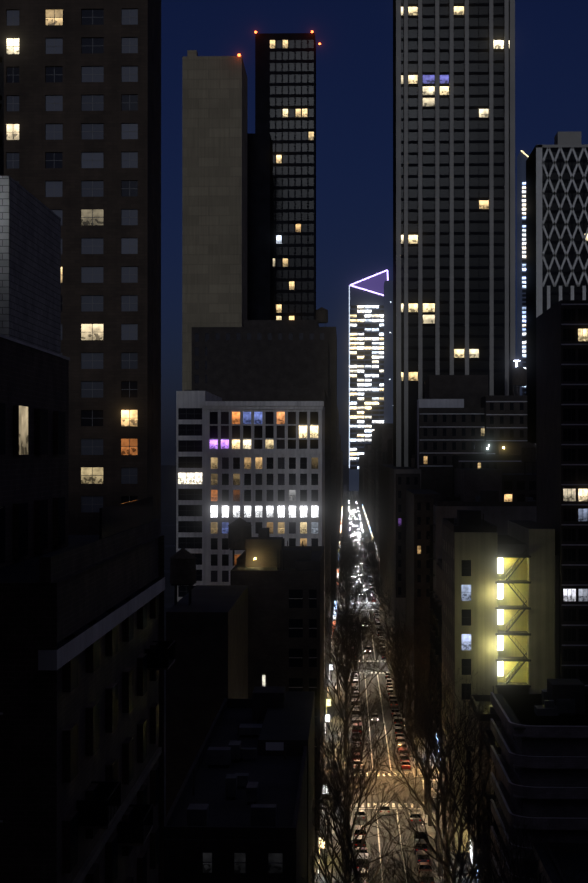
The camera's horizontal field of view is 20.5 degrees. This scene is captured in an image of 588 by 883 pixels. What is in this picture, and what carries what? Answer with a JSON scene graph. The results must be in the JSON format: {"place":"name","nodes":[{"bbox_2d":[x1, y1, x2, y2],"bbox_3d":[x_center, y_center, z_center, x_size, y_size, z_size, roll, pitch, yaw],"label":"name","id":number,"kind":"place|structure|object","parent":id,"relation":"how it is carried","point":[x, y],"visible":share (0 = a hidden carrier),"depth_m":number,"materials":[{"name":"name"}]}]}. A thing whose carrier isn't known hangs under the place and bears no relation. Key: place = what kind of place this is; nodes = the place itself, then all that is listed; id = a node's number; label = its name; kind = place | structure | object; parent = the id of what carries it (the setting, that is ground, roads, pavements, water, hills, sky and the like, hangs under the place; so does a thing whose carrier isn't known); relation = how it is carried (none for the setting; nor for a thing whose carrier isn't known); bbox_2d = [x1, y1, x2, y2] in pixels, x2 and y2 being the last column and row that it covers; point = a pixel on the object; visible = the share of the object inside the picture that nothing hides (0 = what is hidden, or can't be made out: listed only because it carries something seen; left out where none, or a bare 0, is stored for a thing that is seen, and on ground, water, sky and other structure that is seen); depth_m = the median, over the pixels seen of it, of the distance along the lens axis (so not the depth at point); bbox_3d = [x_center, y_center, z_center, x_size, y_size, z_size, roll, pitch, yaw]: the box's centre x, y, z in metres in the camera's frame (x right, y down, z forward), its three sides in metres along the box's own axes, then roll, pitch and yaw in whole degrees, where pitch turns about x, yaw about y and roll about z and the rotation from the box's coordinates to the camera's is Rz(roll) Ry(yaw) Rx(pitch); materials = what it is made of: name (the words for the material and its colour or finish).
{"place":"outdoors","nodes":[
{"label":"outdoors","id":0,"kind":"place"},
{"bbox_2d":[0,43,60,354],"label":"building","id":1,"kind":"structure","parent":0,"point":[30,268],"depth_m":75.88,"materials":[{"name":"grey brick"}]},
{"bbox_2d":[0,334,164,882],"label":"brick building","id":2,"kind":"structure","parent":0,"point":[66,602],"depth_m":65.59,"materials":[{"name":"brick"}]},
{"bbox_2d":[0,403,158,882],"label":"windows","id":3,"kind":"structure","parent":2,"relation":"attached to","point":[23,507],"depth_m":70.45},
{"bbox_2d":[72,640,174,882],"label":"balconies","id":4,"kind":"structure","parent":2,"relation":"attached to","point":[106,810],"depth_m":73.30,"materials":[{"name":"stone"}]},
{"bbox_2d":[247,33,315,319],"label":"tower","id":5,"kind":"structure","parent":0,"point":[260,223],"depth_m":847.67,"materials":[{"name":"glass"}]},
{"bbox_2d":[161,485,436,882],"bbox_3d":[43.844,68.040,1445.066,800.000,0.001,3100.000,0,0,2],"label":"road asphalt","id":6,"kind":"structure","parent":0,"point":[388,719],"depth_m":293.24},
{"bbox_2d":[355,853,368,867],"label":"car","id":7,"kind":"object","parent":6,"relation":"on","point":[357,861],"visible":0.27,"depth_m":220.51,"materials":[{"name":"white paint"}]},
{"bbox_2d":[330,491,437,882],"bbox_3d":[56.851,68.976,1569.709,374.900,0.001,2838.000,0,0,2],"label":"road markings","id":8,"kind":"object","parent":6,"relation":"on","point":[393,804],"visible":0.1,"depth_m":284.66,"materials":[{"name":"white paint"}]},
{"bbox_2d":[379,803,389,815],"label":"car","id":9,"kind":"object","parent":6,"relation":"on","point":[383,810],"visible":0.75,"depth_m":255.25,"materials":[{"name":"white paint"}]},
{"bbox_2d":[315,485,474,882],"bbox_3d":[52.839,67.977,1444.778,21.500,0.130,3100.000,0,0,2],"label":"sidewalks","id":10,"kind":"structure","parent":6,"relation":"on","point":[431,831],"depth_m":312.87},
{"bbox_2d":[330,552,357,601],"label":"bare tree","id":11,"kind":"object","parent":10,"relation":"on","point":[347,568],"visible":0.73,"depth_m":560.00,"materials":[{"name":"brown plant"}]},
{"bbox_2d":[316,715,375,859],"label":"bare tree","id":12,"kind":"object","parent":10,"relation":"on","point":[341,735],"visible":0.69,"depth_m":228.49,"materials":[{"name":"brown plant"}]},
{"bbox_2d":[324,608,370,698],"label":"bare tree","id":13,"kind":"object","parent":10,"relation":"on","point":[340,632],"visible":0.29,"depth_m":375.60,"materials":[{"name":"brown plant"}]},
{"bbox_2d":[324,597,371,680],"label":"bare tree","id":14,"kind":"object","parent":10,"relation":"on","point":[350,623],"visible":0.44,"depth_m":367.89,"materials":[{"name":"brown plant"}]},
{"bbox_2d":[324,589,376,688],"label":"bare tree","id":15,"kind":"object","parent":10,"relation":"on","point":[344,621],"visible":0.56,"depth_m":358.80,"materials":[{"name":"brown plant"}]},
{"bbox_2d":[326,627,374,698],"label":"bare tree","id":16,"kind":"object","parent":10,"relation":"on","point":[338,652],"visible":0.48,"depth_m":350.73,"materials":[{"name":"brown plant"}]},
{"bbox_2d":[330,556,371,622],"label":"bare tree","id":17,"kind":"object","parent":10,"relation":"on","point":[345,575],"visible":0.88,"depth_m":492.84,"materials":[{"name":"brown plant"}]},
{"bbox_2d":[324,601,379,707],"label":"bare tree","id":18,"kind":"object","parent":10,"relation":"on","point":[358,634],"visible":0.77,"depth_m":342.27,"materials":[{"name":"brown plant"}]},
{"bbox_2d":[325,641,379,728],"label":"bare tree","id":19,"kind":"object","parent":10,"relation":"on","point":[344,671],"visible":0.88,"depth_m":326.21,"materials":[{"name":"brown plant"}]},
{"bbox_2d":[327,573,379,611],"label":"bare tree","id":20,"kind":"object","parent":10,"relation":"on","point":[350,586],"visible":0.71,"depth_m":475.48,"materials":[{"name":"brown plant"}]},
{"bbox_2d":[315,720,393,881],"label":"bare tree","id":21,"kind":"object","parent":10,"relation":"on","point":[327,841],"visible":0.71,"depth_m":190.10,"materials":[{"name":"brown plant"}]},
{"bbox_2d":[330,545,378,603],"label":"bare tree","id":22,"kind":"object","parent":10,"relation":"on","point":[350,561],"visible":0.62,"depth_m":570.16,"materials":[{"name":"brown plant"}]},
{"bbox_2d":[312,739,397,882],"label":"bare tree","id":23,"kind":"object","parent":10,"relation":"on","point":[335,803],"visible":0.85,"depth_m":172.08,"materials":[{"name":"brown plant"}]},
{"bbox_2d":[331,533,378,601],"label":"bare tree","id":24,"kind":"object","parent":10,"relation":"on","point":[350,555],"visible":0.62,"depth_m":589.25,"materials":[{"name":"brown plant"}]},
{"bbox_2d":[324,574,386,665],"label":"bare tree","id":25,"kind":"object","parent":10,"relation":"on","point":[350,596],"visible":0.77,"depth_m":405.88,"materials":[{"name":"brown plant"}]},
{"bbox_2d":[324,645,386,712],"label":"bare tree","id":26,"kind":"object","parent":10,"relation":"on","point":[345,670],"visible":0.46,"depth_m":335.04,"materials":[{"name":"brown plant"}]},
{"bbox_2d":[315,715,397,863],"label":"bare tree","id":27,"kind":"object","parent":10,"relation":"on","point":[336,734],"visible":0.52,"depth_m":217.95,"materials":[{"name":"brown plant"}]},
{"bbox_2d":[327,579,385,633],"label":"bare tree","id":28,"kind":"object","parent":10,"relation":"on","point":[331,591],"visible":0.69,"depth_m":456.37,"materials":[{"name":"brown plant"}]},
{"bbox_2d":[325,614,387,676],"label":"bare tree","id":29,"kind":"object","parent":10,"relation":"on","point":[357,638],"visible":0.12,"depth_m":385.96,"materials":[{"name":"brown plant"}]},
{"bbox_2d":[337,543,376,587],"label":"bare tree","id":30,"kind":"object","parent":10,"relation":"on","point":[352,555],"visible":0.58,"depth_m":628.32,"materials":[{"name":"brown plant"}]},
{"bbox_2d":[328,688,390,802],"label":"bare tree","id":31,"kind":"object","parent":10,"relation":"on","point":[370,724],"visible":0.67,"depth_m":255.06,"materials":[{"name":"brown plant"}]},
{"bbox_2d":[315,758,404,882],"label":"bare tree","id":32,"kind":"object","parent":10,"relation":"on","point":[363,840],"visible":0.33,"depth_m":201.71,"materials":[{"name":"brown plant"}]},
{"bbox_2d":[324,612,402,754],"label":"bare tree","id":33,"kind":"object","parent":10,"relation":"on","point":[340,665],"visible":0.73,"depth_m":305.81,"materials":[{"name":"brown plant"}]},
{"bbox_2d":[312,678,415,803],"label":"bare tree","id":34,"kind":"object","parent":10,"relation":"on","point":[363,714],"visible":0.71,"depth_m":246.99,"materials":[{"name":"brown plant"}]},
{"bbox_2d":[309,833,420,882],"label":"bare tree","id":35,"kind":"object","parent":10,"relation":"on","point":[360,876],"visible":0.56,"depth_m":153.09,"materials":[{"name":"brown plant"}]},
{"bbox_2d":[312,840,427,882],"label":"bare tree","id":36,"kind":"object","parent":10,"relation":"on","point":[313,881],"visible":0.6,"depth_m":163.85,"materials":[{"name":"brown plant"}]},
{"bbox_2d":[347,587,393,649],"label":"bare tree","id":37,"kind":"object","parent":10,"relation":"on","point":[383,608],"visible":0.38,"depth_m":378.39,"materials":[{"name":"brown plant"}]},
{"bbox_2d":[314,778,430,882],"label":"bare tree","id":38,"kind":"object","parent":10,"relation":"on","point":[317,852],"visible":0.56,"depth_m":183.14,"materials":[{"name":"brown plant"}]},
{"bbox_2d":[315,755,430,880],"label":"bare tree","id":39,"kind":"object","parent":10,"relation":"on","point":[365,779],"visible":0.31,"depth_m":207.48,"materials":[{"name":"brown plant"}]},
{"bbox_2d":[363,575,388,631],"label":"bare tree","id":40,"kind":"object","parent":10,"relation":"on","point":[379,594],"visible":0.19,"depth_m":411.71,"materials":[{"name":"brown plant"}]},
{"bbox_2d":[346,618,412,727],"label":"bare tree","id":41,"kind":"object","parent":10,"relation":"on","point":[384,655],"visible":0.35,"depth_m":333.74,"materials":[{"name":"brown plant"}]},
{"bbox_2d":[363,625,411,710],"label":"bare tree","id":42,"kind":"object","parent":10,"relation":"on","point":[393,648],"visible":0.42,"depth_m":344.26,"materials":[{"name":"brown plant"}]},
{"bbox_2d":[376,607,405,701],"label":"bare tree","id":43,"kind":"object","parent":10,"relation":"on","point":[396,640],"visible":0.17,"depth_m":371.54,"materials":[{"name":"brown plant"}]},
{"bbox_2d":[375,629,406,706],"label":"bare tree","id":44,"kind":"object","parent":10,"relation":"on","point":[392,658],"visible":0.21,"depth_m":363.26,"materials":[{"name":"brown plant"}]},
{"bbox_2d":[318,505,477,879],"bbox_3d":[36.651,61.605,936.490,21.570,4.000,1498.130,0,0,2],"label":"storefronts","id":45,"kind":"object","parent":10,"relation":"on","point":[328,717],"visible":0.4,"depth_m":347.15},
{"bbox_2d":[371,625,432,745],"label":"bare tree","id":46,"kind":"object","parent":10,"relation":"on","point":[396,662],"visible":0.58,"depth_m":318.79,"materials":[{"name":"brown plant"}]},
{"bbox_2d":[377,605,429,734],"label":"bare tree","id":47,"kind":"object","parent":10,"relation":"on","point":[403,641],"visible":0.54,"depth_m":324.20,"materials":[{"name":"brown plant"}]},
{"bbox_2d":[373,654,441,814],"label":"bare tree","id":48,"kind":"object","parent":10,"relation":"on","point":[427,687],"visible":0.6,"depth_m":257.50,"materials":[{"name":"brown plant"}]},
{"bbox_2d":[368,670,447,825],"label":"bare tree","id":49,"kind":"object","parent":10,"relation":"on","point":[428,762],"visible":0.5,"depth_m":248.57,"materials":[{"name":"brown plant"}]},
{"bbox_2d":[387,660,438,765],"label":"bare tree","id":50,"kind":"object","parent":10,"relation":"on","point":[417,684],"visible":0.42,"depth_m":296.93,"materials":[{"name":"brown plant"}]},
{"bbox_2d":[374,722,474,876],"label":"bare tree","id":51,"kind":"object","parent":10,"relation":"on","point":[425,765],"visible":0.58,"depth_m":220.47,"materials":[{"name":"brown plant"}]},
{"bbox_2d":[355,694,495,882],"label":"bare tree","id":52,"kind":"object","parent":10,"relation":"on","point":[431,798],"visible":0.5,"depth_m":209.09,"materials":[{"name":"brown plant"}]},
{"bbox_2d":[363,762,499,882],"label":"bare tree","id":53,"kind":"object","parent":10,"relation":"on","point":[453,813],"visible":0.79,"depth_m":183.65,"materials":[{"name":"brown plant"}]},
{"bbox_2d":[395,677,469,858],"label":"bare tree","id":54,"kind":"object","parent":10,"relation":"on","point":[422,710],"visible":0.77,"depth_m":229.06,"materials":[{"name":"brown plant"}]},
{"bbox_2d":[386,658,500,882],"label":"bare tree","id":55,"kind":"object","parent":10,"relation":"on","point":[457,746],"visible":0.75,"depth_m":204.57,"materials":[{"name":"brown plant"}]},
{"bbox_2d":[381,833,510,882],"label":"bare tree","id":56,"kind":"object","parent":10,"relation":"on","point":[435,867],"visible":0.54,"depth_m":163.62,"materials":[{"name":"brown plant"}]},
{"bbox_2d":[386,759,506,882],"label":"bare tree","id":57,"kind":"object","parent":10,"relation":"on","point":[471,820],"visible":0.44,"depth_m":175.56,"materials":[{"name":"brown plant"}]},
{"bbox_2d":[394,707,499,878],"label":"bare tree","id":58,"kind":"object","parent":10,"relation":"on","point":[464,749],"visible":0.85,"depth_m":194.36,"materials":[{"name":"brown plant"}]},
{"bbox_2d":[341,807,567,882],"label":"bare tree","id":59,"kind":"object","parent":10,"relation":"on","point":[521,839],"visible":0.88,"depth_m":148.21,"materials":[{"name":"brown plant"}]},
{"bbox_2d":[398,840,538,882],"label":"bare tree","id":60,"kind":"object","parent":10,"relation":"on","point":[508,872],"visible":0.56,"depth_m":157.40,"materials":[{"name":"brown plant"}]},
{"bbox_2d":[390,812,587,882],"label":"bare tree","id":61,"kind":"object","parent":10,"relation":"on","point":[521,875],"visible":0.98,"depth_m":138.35,"materials":[{"name":"brown plant"}]},
{"bbox_2d":[409,812,421,823],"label":"sedan car","id":62,"kind":"object","parent":6,"relation":"on","point":[414,817],"visible":0.71,"depth_m":250.25,"materials":[{"name":"grey paint"}]},
{"bbox_2d":[413,839,427,854],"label":"car","id":63,"kind":"object","parent":6,"relation":"on","point":[423,843],"visible":0.48,"depth_m":230.59,"materials":[{"name":"black paint"}]},
{"bbox_2d":[413,826,427,844],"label":"car","id":64,"kind":"object","parent":6,"relation":"on","point":[415,836],"visible":0.29,"depth_m":235.76,"materials":[{"name":"black paint"}]},
{"bbox_2d":[416,850,429,862],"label":"car","id":65,"kind":"object","parent":6,"relation":"on","point":[419,858],"visible":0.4,"depth_m":224.59,"materials":[{"name":"grey paint"}]},
{"bbox_2d":[417,862,432,875],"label":"sedan car","id":66,"kind":"object","parent":6,"relation":"on","point":[422,866],"visible":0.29,"depth_m":219.74,"materials":[{"name":"black paint"}]},
{"bbox_2d":[419,871,434,882],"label":"car","id":67,"kind":"object","parent":6,"relation":"on","point":[430,879],"visible":0.58,"depth_m":212.56,"materials":[{"name":"black paint"}]},
{"bbox_2d":[161,465,475,882],"bbox_3d":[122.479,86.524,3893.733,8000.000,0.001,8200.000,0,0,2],"label":"ground","id":68,"kind":"structure","parent":0,"point":[168,494],"depth_m":1177.68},
{"bbox_2d":[0,0,160,534],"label":"skyscraper","id":69,"kind":"structure","parent":68,"relation":"on","point":[32,117],"depth_m":157.11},
{"bbox_2d":[7,9,137,511],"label":"windows","id":70,"kind":"structure","parent":69,"relation":"attached to","point":[55,131],"depth_m":157.27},
{"bbox_2d":[182,50,246,390],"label":"beige slab","id":71,"kind":"object","parent":68,"relation":"on","point":[214,191],"visible":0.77,"depth_m":698.54,"materials":[{"name":"concrete"}]},
{"bbox_2d":[164,528,323,882],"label":"dark block","id":72,"kind":"structure","parent":68,"relation":"on","point":[233,640],"depth_m":196.44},
{"bbox_2d":[170,548,195,604],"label":"water tank","id":73,"kind":"object","parent":72,"relation":"on","point":[182,566],"visible":1,"depth_m":205.33,"materials":[{"name":"brown wood"}]},
{"bbox_2d":[164,686,306,839],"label":"roof clutter","id":74,"kind":"object","parent":72,"relation":"on","point":[263,816],"visible":0.92,"depth_m":127.40,"materials":[{"name":"metal"}]},
{"bbox_2d":[228,518,251,565],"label":"water tank","id":75,"kind":"object","parent":72,"relation":"on","point":[239,531],"visible":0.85,"depth_m":257.00,"materials":[{"name":"brown wood"}]},
{"bbox_2d":[203,589,316,872],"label":"windows","id":76,"kind":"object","parent":72,"relation":"attached to","point":[295,631],"depth_m":246.33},
{"bbox_2d":[237,541,323,563],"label":"roof clutter","id":77,"kind":"object","parent":72,"relation":"on","point":[240,559],"visible":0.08,"depth_m":292.06,"materials":[{"name":"brick"}]},
{"bbox_2d":[176,391,324,675],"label":"white loft building","id":78,"kind":"structure","parent":68,"relation":"on","point":[207,402],"depth_m":373.66,"materials":[{"name":"concrete"}]},
{"bbox_2d":[178,408,317,596],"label":"building glass","id":79,"kind":"object","parent":78,"relation":"attached to","point":[190,526],"visible":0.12,"depth_m":374.23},
{"bbox_2d":[184,320,336,665],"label":"dark office block","id":80,"kind":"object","parent":68,"relation":"on","point":[285,368],"visible":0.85,"depth_m":497.19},
{"bbox_2d":[195,333,323,389],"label":"windows","id":81,"kind":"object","parent":80,"relation":"attached to","point":[238,336],"depth_m":597.89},
{"bbox_2d":[315,307,327,326],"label":"water tank","id":82,"kind":"object","parent":80,"relation":"on","point":[321,314],"visible":0.79,"depth_m":608.62,"materials":[{"name":"brown wood"}]},
{"bbox_2d":[337,407,342,564],"bbox_3d":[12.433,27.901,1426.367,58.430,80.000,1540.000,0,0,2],"label":"street wall","id":83,"kind":"structure","parent":68,"relation":"on","point":[339,480],"depth_m":1017.67,"materials":[{"name":"concrete"}]},
{"bbox_2d":[349,280,392,490],"bbox_3d":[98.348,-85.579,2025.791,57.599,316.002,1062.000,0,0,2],"label":"skyscraper","id":84,"kind":"structure","parent":68,"relation":"on","point":[359,297],"depth_m":2494.88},
{"bbox_2d":[349,270,388,467],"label":"tower deck lights","id":85,"kind":"object","parent":84,"relation":"attached to","point":[352,284],"visible":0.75,"depth_m":2494.60},
{"bbox_2d":[354,271,386,293],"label":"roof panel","id":86,"kind":"object","parent":84,"relation":"attached to","point":[375,283],"visible":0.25,"depth_m":2494.86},
{"bbox_2d":[359,423,535,882],"bbox_3d":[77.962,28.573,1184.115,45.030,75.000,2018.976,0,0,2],"label":"building","id":87,"kind":"structure","parent":68,"relation":"on","point":[378,450],"depth_m":313.34,"materials":[{"name":"brick"}]},
{"bbox_2d":[428,520,499,882],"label":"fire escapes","id":88,"kind":"object","parent":87,"relation":"attached to","point":[435,626],"visible":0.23,"depth_m":291.00,"materials":[{"name":"black metal"}]},
{"bbox_2d":[434,490,535,505],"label":"roof clutter","id":89,"kind":"object","parent":87,"relation":"on","point":[488,498],"visible":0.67,"depth_m":313.58,"materials":[{"name":"metal"}]},
{"bbox_2d":[470,686,500,720],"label":"roof clutter","id":90,"kind":"object","parent":87,"relation":"on","point":[485,698],"visible":0.12,"depth_m":216.64,"materials":[{"name":"metal"}]},
{"bbox_2d":[393,0,514,466],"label":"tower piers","id":91,"kind":"structure","parent":68,"relation":"on","point":[407,394],"depth_m":445.06,"materials":[{"name":"concrete"}]},
{"bbox_2d":[401,0,509,380],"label":"skyscraper windows","id":92,"kind":"structure","parent":91,"relation":"attached to","point":[459,204],"depth_m":445.73,"materials":[{"name":"glass"}]},
{"bbox_2d":[379,359,535,737],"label":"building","id":93,"kind":"structure","parent":68,"relation":"on","point":[456,392],"depth_m":382.80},
{"bbox_2d":[396,399,526,599],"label":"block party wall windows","id":94,"kind":"structure","parent":93,"relation":"on","point":[423,513],"depth_m":390.39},
{"bbox_2d":[398,403,523,596],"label":"windows","id":95,"kind":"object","parent":94,"relation":"in","point":[463,466],"visible":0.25,"depth_m":390.60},
{"bbox_2d":[511,365,527,394],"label":"water tank","id":96,"kind":"object","parent":93,"relation":"on","point":[519,375],"visible":0.92,"depth_m":395.28,"materials":[{"name":"grey wood"}]},
{"bbox_2d":[504,481,535,501],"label":"windows","id":97,"kind":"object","parent":93,"relation":"in","point":[520,486],"visible":0.12,"depth_m":339.59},
{"bbox_2d":[442,520,558,852],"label":"building","id":98,"kind":"structure","parent":68,"relation":"on","point":[528,605],"depth_m":231.44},
{"bbox_2d":[462,560,470,699],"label":"windows","id":99,"kind":"structure","parent":98,"relation":"in","point":[466,596],"depth_m":231.54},
{"bbox_2d":[443,510,496,531],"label":"roof clutter","id":100,"kind":"object","parent":98,"relation":"on","point":[468,521],"visible":1,"depth_m":237.60,"materials":[{"name":"brick"}]},
{"bbox_2d":[498,558,502,675],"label":"lit windows","id":101,"kind":"structure","parent":98,"relation":"attached to","point":[500,617],"depth_m":234.13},
{"bbox_2d":[490,692,587,882],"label":"building","id":102,"kind":"structure","parent":68,"relation":"on","point":[541,763],"depth_m":154.46,"materials":[{"name":"concrete"}]},
{"bbox_2d":[534,677,584,717],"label":"roof clutter","id":103,"kind":"object","parent":102,"relation":"on","point":[563,696],"visible":1,"depth_m":161.70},
{"bbox_2d":[526,131,587,442],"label":"skyscraper","id":104,"kind":"structure","parent":68,"relation":"on","point":[570,143],"depth_m":464.44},
{"bbox_2d":[542,152,587,312],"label":"facade","id":105,"kind":"structure","parent":104,"relation":"attached to","point":[566,206],"depth_m":464.58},
{"bbox_2d":[536,300,587,688],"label":"building","id":106,"kind":"structure","parent":68,"relation":"on","point":[551,405],"depth_m":230.70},
{"bbox_2d":[563,309,587,693],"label":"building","id":107,"kind":"structure","parent":106,"relation":"in","point":[568,334],"depth_m":230.29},
{"bbox_2d":[161,0,587,464],"label":"sky","id":108,"kind":"structure","parent":0,"point":[354,56],"materials":[{"name":"blue"}]},
{"bbox_2d":[517,151,527,394],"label":"tower","id":109,"kind":"structure","parent":0,"point":[522,158],"depth_m":2291.17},
{"bbox_2d":[522,182,525,394],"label":"light strip","id":110,"kind":"object","parent":109,"relation":"attached to","point":[523,278],"depth_m":2288.05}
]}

